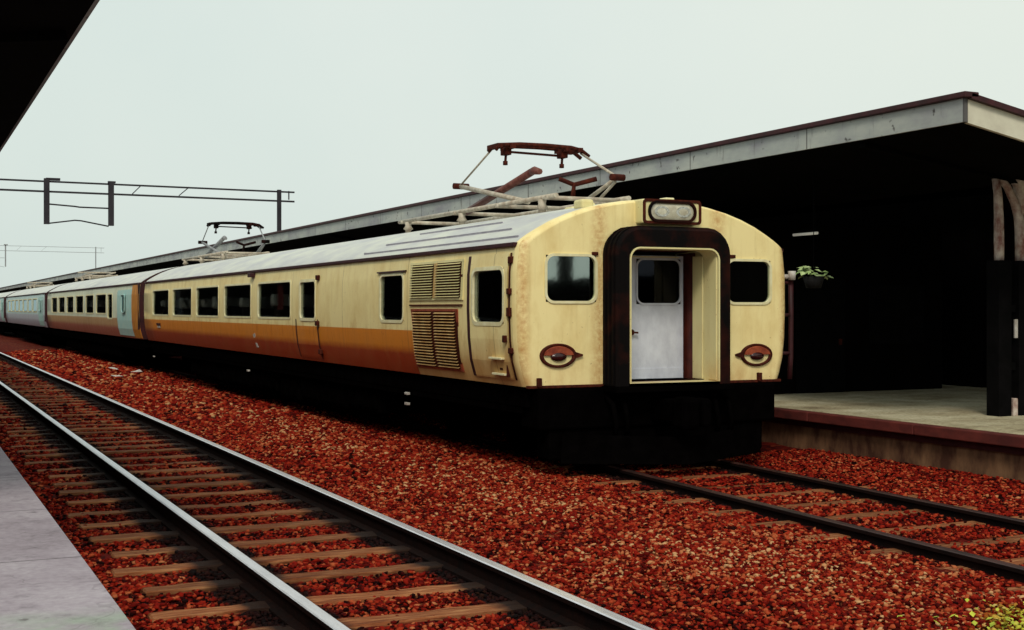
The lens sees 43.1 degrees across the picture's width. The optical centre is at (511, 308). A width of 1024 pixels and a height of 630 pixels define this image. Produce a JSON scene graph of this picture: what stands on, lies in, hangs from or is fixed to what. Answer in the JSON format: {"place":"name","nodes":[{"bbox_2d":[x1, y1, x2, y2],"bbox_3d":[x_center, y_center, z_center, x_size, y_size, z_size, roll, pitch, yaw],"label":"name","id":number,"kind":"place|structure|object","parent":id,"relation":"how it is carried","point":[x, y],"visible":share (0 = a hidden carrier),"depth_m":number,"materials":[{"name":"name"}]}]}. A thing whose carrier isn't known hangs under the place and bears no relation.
{"place":"outdoors","nodes":[
{"label":"outdoors","id":0,"kind":"place"},
{"bbox_2d":[0,332,1023,629],"bbox_3d":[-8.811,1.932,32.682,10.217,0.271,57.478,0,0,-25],"label":"ballast","id":1,"kind":"structure","parent":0,"point":[326,432],"depth_m":11.67,"materials":[{"name":"gravel"}]},
{"bbox_2d":[0,379,49,381],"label":"sleeper","id":2,"kind":"object","parent":1,"relation":"on","point":[25,379],"visible":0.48,"depth_m":35.34,"materials":[{"name":"brown wood"}]},
{"bbox_2d":[0,376,58,378],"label":"sleeper","id":3,"kind":"object","parent":1,"relation":"on","point":[23,377],"visible":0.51,"depth_m":36.52,"materials":[{"name":"brown wood"}]},
{"bbox_2d":[0,392,75,394],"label":"sleeper","id":4,"kind":"object","parent":1,"relation":"on","point":[42,393],"visible":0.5,"depth_m":29.77,"materials":[{"name":"brown wood"}]},
{"bbox_2d":[0,395,85,398],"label":"sleeper","id":5,"kind":"object","parent":1,"relation":"on","point":[28,397],"visible":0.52,"depth_m":28.50,"materials":[{"name":"brown wood"}]},
{"bbox_2d":[8,384,78,386],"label":"sleeper","id":6,"kind":"object","parent":1,"relation":"on","point":[37,386],"visible":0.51,"depth_m":32.59,"materials":[{"name":"brown wood"}]},
{"bbox_2d":[0,398,88,401],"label":"sleeper","id":7,"kind":"object","parent":1,"relation":"on","point":[49,399],"visible":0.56,"depth_m":27.79,"materials":[{"name":"brown wood"}]},
{"bbox_2d":[9,386,81,388],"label":"sleeper","id":8,"kind":"object","parent":1,"relation":"on","point":[36,387],"visible":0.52,"depth_m":31.89,"materials":[{"name":"brown wood"}]},
{"bbox_2d":[0,389,92,393],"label":"sleeper","id":9,"kind":"object","parent":1,"relation":"on","point":[22,392],"visible":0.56,"depth_m":30.57,"materials":[{"name":"brown wood"}]},
{"bbox_2d":[0,393,98,396],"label":"sleeper","id":10,"kind":"object","parent":1,"relation":"on","point":[43,395],"visible":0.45,"depth_m":29.15,"materials":[{"name":"brown wood"}]},
{"bbox_2d":[2,403,97,405],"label":"sleeper","id":11,"kind":"object","parent":1,"relation":"on","point":[54,404],"visible":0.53,"depth_m":26.34,"materials":[{"name":"brown wood"}]},
{"bbox_2d":[0,405,102,409],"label":"sleeper","id":12,"kind":"object","parent":1,"relation":"on","point":[57,407],"visible":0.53,"depth_m":25.83,"materials":[{"name":"brown wood"}]},
{"bbox_2d":[2,408,107,412],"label":"sleeper","id":13,"kind":"object","parent":1,"relation":"on","point":[82,409],"visible":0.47,"depth_m":25.10,"materials":[{"name":"brown wood"}]},
{"bbox_2d":[0,410,114,415],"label":"sleeper","id":14,"kind":"object","parent":1,"relation":"on","point":[110,411],"visible":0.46,"depth_m":24.42,"materials":[{"name":"brown wood"}]},
{"bbox_2d":[0,399,116,404],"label":"sleeper","id":15,"kind":"object","parent":1,"relation":"on","point":[71,401],"visible":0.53,"depth_m":27.09,"materials":[{"name":"brown wood"}]},
{"bbox_2d":[0,413,120,418],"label":"sleeper","id":16,"kind":"object","parent":1,"relation":"on","point":[68,415],"visible":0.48,"depth_m":23.67,"materials":[{"name":"brown wood"}]},
{"bbox_2d":[0,417,126,422],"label":"sleeper","id":17,"kind":"object","parent":1,"relation":"on","point":[74,418],"visible":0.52,"depth_m":23.00,"materials":[{"name":"brown wood"}]},
{"bbox_2d":[0,420,133,425],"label":"sleeper","id":18,"kind":"object","parent":1,"relation":"on","point":[66,422],"visible":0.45,"depth_m":22.23,"materials":[{"name":"brown wood"}]},
{"bbox_2d":[4,422,168,429],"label":"sleeper","id":19,"kind":"object","parent":1,"relation":"on","point":[22,428],"visible":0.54,"depth_m":21.55,"materials":[{"name":"brown wood"}]},
{"bbox_2d":[13,435,165,442],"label":"sleeper","id":20,"kind":"object","parent":1,"relation":"on","point":[84,439],"visible":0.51,"depth_m":19.57,"materials":[{"name":"brown wood"}]},
{"bbox_2d":[6,424,175,433],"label":"sleeper","id":21,"kind":"object","parent":1,"relation":"on","point":[78,429],"visible":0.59,"depth_m":20.91,"materials":[{"name":"brown wood"}]},
{"bbox_2d":[10,439,174,447],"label":"sleeper","id":22,"kind":"object","parent":1,"relation":"on","point":[116,442],"visible":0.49,"depth_m":18.88,"materials":[{"name":"brown wood"}]},
{"bbox_2d":[8,428,180,437],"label":"sleeper","id":23,"kind":"object","parent":1,"relation":"on","point":[89,433],"visible":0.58,"depth_m":20.27,"materials":[{"name":"brown wood"}]},
{"bbox_2d":[17,443,184,452],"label":"sleeper","id":24,"kind":"object","parent":1,"relation":"on","point":[106,447],"visible":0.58,"depth_m":18.22,"materials":[{"name":"brown wood"}]},
{"bbox_2d":[24,447,198,458],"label":"sleeper","id":25,"kind":"object","parent":1,"relation":"on","point":[56,455],"visible":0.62,"depth_m":17.53,"materials":[{"name":"brown wood"}]},
{"bbox_2d":[24,454,208,465],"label":"sleeper","id":26,"kind":"object","parent":1,"relation":"on","point":[123,459],"visible":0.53,"depth_m":16.85,"materials":[{"name":"brown wood"}]},
{"bbox_2d":[36,460,221,471],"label":"sleeper","id":27,"kind":"object","parent":1,"relation":"on","point":[131,466],"visible":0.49,"depth_m":16.16,"materials":[{"name":"brown wood"}]},
{"bbox_2d":[48,464,272,479],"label":"sleeper","id":28,"kind":"object","parent":1,"relation":"on","point":[102,474],"visible":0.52,"depth_m":15.54,"materials":[{"name":"brown wood"}]},
{"bbox_2d":[52,470,286,487],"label":"sleeper","id":29,"kind":"object","parent":1,"relation":"on","point":[159,479],"visible":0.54,"depth_m":14.81,"materials":[{"name":"brown wood"}]},
{"bbox_2d":[65,488,281,505],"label":"sleeper","id":30,"kind":"object","parent":1,"relation":"on","point":[168,496],"visible":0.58,"depth_m":13.50,"materials":[{"name":"brown wood"}]},
{"bbox_2d":[0,381,350,629],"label":"rail","id":31,"kind":"object","parent":1,"relation":"on","point":[291,607],"visible":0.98,"depth_m":10.36,"materials":[{"name":"silver metal"}]},
{"bbox_2d":[58,477,301,496],"bbox_3d":[-3.603,2.008,14.256,2.627,0.150,0.223,0,1,-25],"label":"sleeper","id":32,"kind":"object","parent":1,"relation":"on","point":[116,490],"visible":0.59,"depth_m":14.15,"materials":[{"name":"brown wood"}]},
{"bbox_2d":[67,499,302,517],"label":"sleeper","id":33,"kind":"object","parent":1,"relation":"on","point":[133,511],"visible":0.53,"depth_m":12.81,"materials":[{"name":"brown wood"}]},
{"bbox_2d":[77,507,322,529],"bbox_3d":[-2.717,2.025,12.245,2.630,0.151,0.233,0,0,-26],"label":"sleeper","id":34,"kind":"object","parent":1,"relation":"on","point":[303,511],"visible":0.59,"depth_m":12.19,"materials":[{"name":"brown wood"}]},
{"bbox_2d":[88,518,350,544],"bbox_3d":[-2.389,2.015,11.536,2.630,0.149,0.227,0,1,-26],"label":"sleeper","id":35,"kind":"object","parent":1,"relation":"on","point":[107,539],"visible":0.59,"depth_m":11.44,"materials":[{"name":"brown wood"}]},
{"bbox_2d":[109,531,376,558],"bbox_3d":[-2.000,2.020,10.872,2.630,0.151,0.233,0,1,-26],"label":"sleeper","id":36,"kind":"object","parent":1,"relation":"on","point":[247,544],"visible":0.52,"depth_m":10.79,"materials":[{"name":"brown wood"}]},
{"bbox_2d":[110,545,410,576],"bbox_3d":[-1.765,2.011,10.132,2.626,0.150,0.223,0,0,-25],"label":"sleeper","id":37,"kind":"object","parent":1,"relation":"on","point":[260,561],"visible":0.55,"depth_m":10.03,"materials":[{"name":"brown wood"}]},
{"bbox_2d":[140,561,442,597],"bbox_3d":[-1.369,2.019,9.534,2.626,0.151,0.236,0,0,-25],"label":"sleeper","id":38,"kind":"object","parent":1,"relation":"on","point":[320,576],"visible":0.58,"depth_m":9.41,"materials":[{"name":"brown wood"}]},
{"bbox_2d":[147,582,484,623],"bbox_3d":[-1.106,2.021,8.781,2.628,0.149,0.222,0,1,-25],"label":"sleeper","id":39,"kind":"object","parent":1,"relation":"on","point":[333,599],"visible":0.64,"depth_m":8.68,"materials":[{"name":"brown wood"}]},
{"bbox_2d":[0,352,653,629],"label":"rail","id":40,"kind":"object","parent":1,"relation":"on","point":[553,604],"visible":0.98,"depth_m":10.52,"materials":[{"name":"silver metal"}]},
{"bbox_2d":[245,600,528,629],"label":"sleeper","id":41,"kind":"object","parent":1,"relation":"on","point":[354,623],"visible":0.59,"depth_m":8.27,"materials":[{"name":"brown wood"}]},
{"bbox_2d":[0,332,1023,582],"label":"rail","id":42,"kind":"object","parent":1,"relation":"on","point":[990,566],"visible":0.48,"depth_m":12.00,"materials":[{"name":"metal"}]},
{"bbox_2d":[144,142,795,463],"bbox_3d":[-3.425,-0.220,26.002,3.902,4.120,25.870,0,0,-25],"label":"train carriage","id":43,"kind":"object","parent":42,"relation":"on","point":[591,329],"visible":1,"depth_m":15.55,"materials":[{"name":"beige paint"}]},
{"bbox_2d":[152,289,168,315],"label":"window","id":44,"kind":"structure","parent":43,"relation":"in","point":[160,297],"depth_m":33.66,"materials":[{"name":"black glass"}]},
{"bbox_2d":[172,287,191,316],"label":"window","id":45,"kind":"structure","parent":43,"relation":"in","point":[181,297],"depth_m":31.09,"materials":[{"name":"black glass"}]},
{"bbox_2d":[196,285,218,316],"bbox_3d":[-6.698,-0.154,28.524,0.035,0.687,2.300,0,0,-25],"label":"window","id":46,"kind":"structure","parent":43,"relation":"in","point":[207,297],"depth_m":28.56,"materials":[{"name":"black glass"}]},
{"bbox_2d":[224,283,250,317],"bbox_3d":[-5.503,-0.154,26.002,0.035,0.687,2.300,0,0,-25],"label":"window","id":47,"kind":"structure","parent":43,"relation":"in","point":[237,297],"depth_m":26.04,"materials":[{"name":"black glass"}]},
{"bbox_2d":[257,280,290,318],"bbox_3d":[-4.309,-0.154,23.481,0.035,0.687,2.300,0,0,-25],"label":"window","id":48,"kind":"structure","parent":43,"relation":"in","point":[273,297],"depth_m":23.49,"materials":[{"name":"black glass"}]},
{"bbox_2d":[295,274,323,358],"bbox_3d":[-3.379,0.130,21.553,0.139,1.380,1.370,0,0,-25],"label":"passenger door","id":49,"kind":"structure","parent":43,"relation":"in","point":[306,291],"depth_m":21.57,"materials":[{"name":"beige paint"}]},
{"bbox_2d":[379,272,403,322],"bbox_3d":[-1.654,-0.146,17.872,0.035,0.688,0.980,0,0,-25],"label":"window","id":50,"kind":"structure","parent":43,"relation":"in","point":[391,285],"depth_m":17.92,"materials":[{"name":"black glass"}]},
{"bbox_2d":[471,266,503,325],"bbox_3d":[-0.272,-0.141,14.942,0.044,0.683,0.930,0,0,-25],"label":"window","id":51,"kind":"structure","parent":43,"relation":"in","point":[487,283],"depth_m":14.98,"materials":[{"name":"black glass"}]},
{"bbox_2d":[467,253,517,379],"bbox_3d":[-0.247,0.090,14.937,0.131,1.420,1.240,0,0,-25],"label":"cab door","id":52,"kind":"structure","parent":43,"relation":"in","point":[489,350],"depth_m":14.88,"materials":[{"name":"beige paint"}]},
{"bbox_2d":[544,253,597,303],"bbox_3d":[0.662,-0.335,14.534,0.670,0.560,0.032,0,0,-25],"label":"window","id":53,"kind":"structure","parent":43,"relation":"in","point":[568,278],"depth_m":14.54,"materials":[{"name":"black glass"}]},
{"bbox_2d":[632,255,682,378],"bbox_3d":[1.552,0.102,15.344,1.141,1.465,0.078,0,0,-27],"label":"gangway door","id":54,"kind":"structure","parent":43,"relation":"in","point":[657,281],"depth_m":15.45,"materials":[{"name":"white metal"}]},
{"bbox_2d":[730,259,771,304],"bbox_3d":[2.842,-0.320,15.567,0.665,0.550,0.032,0,0,-25],"label":"window","id":55,"kind":"structure","parent":43,"relation":"in","point":[750,279],"depth_m":15.59,"materials":[{"name":"black glass"}]},
{"bbox_2d":[539,626,584,629],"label":"sleeper","id":56,"kind":"object","parent":1,"relation":"on","point":[569,628],"visible":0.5,"depth_m":7.88,"materials":[{"name":"brown wood"}]},
{"bbox_2d":[169,359,1023,533],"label":"rail","id":57,"kind":"object","parent":1,"relation":"on","point":[987,518],"visible":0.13,"depth_m":12.74,"materials":[{"name":"black metal"}]},
{"bbox_2d":[0,290,20,335],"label":"train carriage","id":58,"kind":"object","parent":57,"relation":"on","point":[4,325],"visible":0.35,"depth_m":84.88,"materials":[{"name":"paint"}]},
{"bbox_2d":[1,300,4,320],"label":"passenger door","id":59,"kind":"structure","parent":58,"relation":"in","point":[2,312],"depth_m":84.09,"materials":[{"name":"teal paint"}]},
{"bbox_2d":[6,282,72,345],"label":"train carriage","id":60,"kind":"object","parent":57,"relation":"on","point":[26,313],"visible":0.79,"depth_m":67.30,"materials":[{"name":"paint"}]},
{"bbox_2d":[8,300,10,311],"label":"window","id":61,"kind":"structure","parent":60,"relation":"in","point":[9,301],"depth_m":79.03,"materials":[{"name":"grey glass"}]},
{"bbox_2d":[11,300,14,311],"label":"window","id":62,"kind":"structure","parent":60,"relation":"in","point":[12,302],"depth_m":76.96,"materials":[{"name":"grey glass"}]},
{"bbox_2d":[15,300,17,311],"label":"window","id":63,"kind":"structure","parent":60,"relation":"in","point":[16,301],"depth_m":74.37,"materials":[{"name":"grey glass"}]},
{"bbox_2d":[19,299,22,311],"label":"window","id":64,"kind":"structure","parent":60,"relation":"in","point":[20,300],"depth_m":71.94,"materials":[{"name":"grey glass"}]},
{"bbox_2d":[23,299,26,311],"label":"window","id":65,"kind":"structure","parent":60,"relation":"in","point":[24,300],"depth_m":69.32,"materials":[{"name":"grey glass"}]},
{"bbox_2d":[28,299,31,311],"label":"window","id":66,"kind":"structure","parent":60,"relation":"in","point":[29,300],"depth_m":66.70,"materials":[{"name":"grey glass"}]},
{"bbox_2d":[33,298,36,311],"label":"window","id":67,"kind":"structure","parent":60,"relation":"in","point":[34,299],"depth_m":64.35,"materials":[{"name":"glass"}]},
{"bbox_2d":[38,297,44,325],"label":"passenger door","id":68,"kind":"structure","parent":60,"relation":"in","point":[40,300],"depth_m":61.50,"materials":[{"name":"teal paint"}]},
{"bbox_2d":[47,266,181,368],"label":"train carriage","id":69,"kind":"object","parent":57,"relation":"on","point":[101,314],"visible":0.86,"depth_m":43.40,"materials":[{"name":"beige paint"}]},
{"bbox_2d":[52,297,56,312],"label":"window","id":70,"kind":"structure","parent":69,"relation":"in","point":[54,299],"depth_m":56.43,"materials":[{"name":"black glass"}]},
{"bbox_2d":[58,296,64,312],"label":"window","id":71,"kind":"structure","parent":69,"relation":"in","point":[61,300],"depth_m":54.01,"materials":[{"name":"black glass"}]},
{"bbox_2d":[66,295,73,313],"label":"window","id":72,"kind":"structure","parent":69,"relation":"in","point":[70,299],"depth_m":51.23,"materials":[{"name":"black glass"}]},
{"bbox_2d":[75,295,83,313],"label":"window","id":73,"kind":"structure","parent":69,"relation":"in","point":[79,298],"depth_m":48.70,"materials":[{"name":"black glass"}]},
{"bbox_2d":[85,294,93,313],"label":"window","id":74,"kind":"structure","parent":69,"relation":"in","point":[89,298],"depth_m":46.12,"materials":[{"name":"black glass"}]},
{"bbox_2d":[96,293,105,313],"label":"window","id":75,"kind":"structure","parent":69,"relation":"in","point":[100,298],"depth_m":43.44,"materials":[{"name":"black glass"}]},
{"bbox_2d":[107,293,112,318],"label":"window","id":76,"kind":"structure","parent":69,"relation":"in","point":[109,296],"depth_m":41.80,"materials":[{"name":"black glass"}]},
{"bbox_2d":[117,289,134,335],"bbox_3d":[-11.611,0.125,38.899,0.152,1.370,2.870,0,0,-25],"label":"passenger door","id":77,"kind":"structure","parent":69,"relation":"in","point":[124,316],"depth_m":38.81,"materials":[{"name":"teal paint"}]},
{"bbox_2d":[534,458,728,469],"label":"sleeper","id":78,"kind":"object","parent":1,"relation":"on","point":[572,466],"visible":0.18,"depth_m":15.47,"materials":[{"name":"brown wood"}]},
{"bbox_2d":[566,466,718,476],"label":"sleeper","id":79,"kind":"object","parent":1,"relation":"on","point":[656,470],"visible":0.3,"depth_m":15.16,"materials":[{"name":"brown wood"}]},
{"bbox_2d":[590,470,795,485],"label":"sleeper","id":80,"kind":"object","parent":1,"relation":"on","point":[674,478],"visible":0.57,"depth_m":14.44,"materials":[{"name":"brown wood"}]},
{"bbox_2d":[618,479,838,493],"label":"sleeper","id":81,"kind":"object","parent":1,"relation":"on","point":[650,491],"visible":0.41,"depth_m":13.54,"materials":[{"name":"brown wood"}]},
{"bbox_2d":[663,485,876,503],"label":"sleeper","id":82,"kind":"object","parent":1,"relation":"on","point":[680,501],"visible":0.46,"depth_m":13.16,"materials":[{"name":"brown wood"}]},
{"bbox_2d":[698,495,921,515],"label":"sleeper","id":83,"kind":"object","parent":1,"relation":"on","point":[797,505],"visible":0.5,"depth_m":12.49,"materials":[{"name":"brown wood"}]},
{"bbox_2d":[739,505,976,529],"bbox_3d":[3.192,1.959,11.830,2.710,0.150,0.236,0,0,-26],"label":"sleeper","id":84,"kind":"object","parent":1,"relation":"on","point":[856,515],"visible":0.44,"depth_m":11.81,"materials":[{"name":"brown wood"}]},
{"bbox_2d":[785,516,1023,543],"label":"sleeper","id":85,"kind":"object","parent":1,"relation":"on","point":[837,535],"visible":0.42,"depth_m":11.09,"materials":[{"name":"brown wood"}]},
{"bbox_2d":[842,534,1023,555],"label":"sleeper","id":86,"kind":"object","parent":1,"relation":"on","point":[1012,539],"visible":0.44,"depth_m":10.47,"materials":[{"name":"brown wood"}]},
{"bbox_2d":[897,598,1023,629],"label":"weeds","id":87,"kind":"object","parent":1,"relation":"on","point":[972,613],"visible":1,"depth_m":7.78,"materials":[{"name":"yellow plant"}]},
{"bbox_2d":[903,557,1023,576],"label":"sleeper","id":88,"kind":"object","parent":1,"relation":"on","point":[1018,561],"visible":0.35,"depth_m":9.61,"materials":[{"name":"brown wood"}]},
{"bbox_2d":[975,586,1023,597],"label":"sleeper","id":89,"kind":"object","parent":1,"relation":"on","point":[1021,588],"visible":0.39,"depth_m":8.75,"materials":[{"name":"brown wood"}]},
{"bbox_2d":[0,0,1023,287],"label":"sky","id":90,"kind":"structure","parent":0,"point":[349,107],"materials":[{"name":"white"}]},
{"label":"ground","id":91,"kind":"structure","parent":0,"visible":0},
{"bbox_2d":[0,244,95,267],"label":"catenary gantry","id":92,"kind":"object","parent":91,"relation":"on","point":[5,250],"visible":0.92,"depth_m":86.94,"materials":[{"name":"grey metal"}]},
{"bbox_2d":[0,447,135,629],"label":"station platform","id":93,"kind":"structure","parent":91,"relation":"on","point":[49,579],"depth_m":6.73,"materials":[{"name":"grey concrete"}]},
{"bbox_2d":[0,0,99,151],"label":"platform canopy","id":94,"kind":"object","parent":93,"relation":"on","point":[37,37],"visible":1,"depth_m":9.86,"materials":[{"name":"black paint"}]},
{"bbox_2d":[0,178,294,230],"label":"catenary gantry","id":95,"kind":"object","parent":91,"relation":"on","point":[47,191],"visible":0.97,"depth_m":43.36,"materials":[{"name":"metal"}]},
{"bbox_2d":[742,193,1014,387],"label":"station building","id":96,"kind":"structure","parent":91,"relation":"on","point":[966,224],"depth_m":23.20,"materials":[{"name":"black paint"}]},
{"bbox_2d":[942,286,982,387],"bbox_3d":[8.008,0.492,23.213,0.048,1.785,1.100,0,0,-25],"label":"door","id":97,"kind":"structure","parent":96,"relation":"in","point":[962,306],"depth_m":23.11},
{"bbox_2d":[762,385,1023,481],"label":"station platform","id":98,"kind":"structure","parent":91,"relation":"on","point":[949,427],"depth_m":16.64,"materials":[{"name":"grey concrete"}]},
{"bbox_2d":[0,91,1023,416],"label":"platform canopy","id":99,"kind":"object","parent":98,"relation":"on","point":[962,143],"visible":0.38,"depth_m":17.66,"materials":[{"name":"black metal"}]},
{"bbox_2d":[789,202,821,235],"bbox_3d":[4.666,-1.432,20.634,0.100,0.536,0.700,0,0,-25],"label":"tube lamp","id":100,"kind":"object","parent":99,"relation":"hanging from","point":[802,232],"visible":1,"depth_m":20.60,"materials":[{"name":"white"}]},
{"bbox_2d":[796,168,832,287],"bbox_3d":[4.137,-1.100,17.829,0.424,1.640,0.609,0,0,40],"label":"hanging plant","id":101,"kind":"object","parent":99,"relation":"hanging from","point":[815,281],"visible":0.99,"depth_m":17.71,"materials":[{"name":"green plant"}]},
{"bbox_3d":[2.886,-0.007,27.381,4.040,2.785,12.980,0,0,-25],"label":"passenger shelter","id":102,"kind":"object","parent":98,"relation":"on","visible":0},
{"bbox_2d":[796,278,844,392],"bbox_3d":[5.078,0.440,21.282,1.000,1.880,0.078,0,0,-25],"label":"door","id":103,"kind":"structure","parent":102,"relation":"in","point":[820,312],"depth_m":21.28,"materials":[{"name":"black paint"}]},
{"bbox_2d":[868,285,923,343],"bbox_3d":[6.516,0.100,21.985,1.200,1.000,0.038,0,0,-25],"label":"window","id":104,"kind":"structure","parent":102,"relation":"in","point":[895,312],"depth_m":21.96,"materials":[{"name":"black paint"}]}
]}

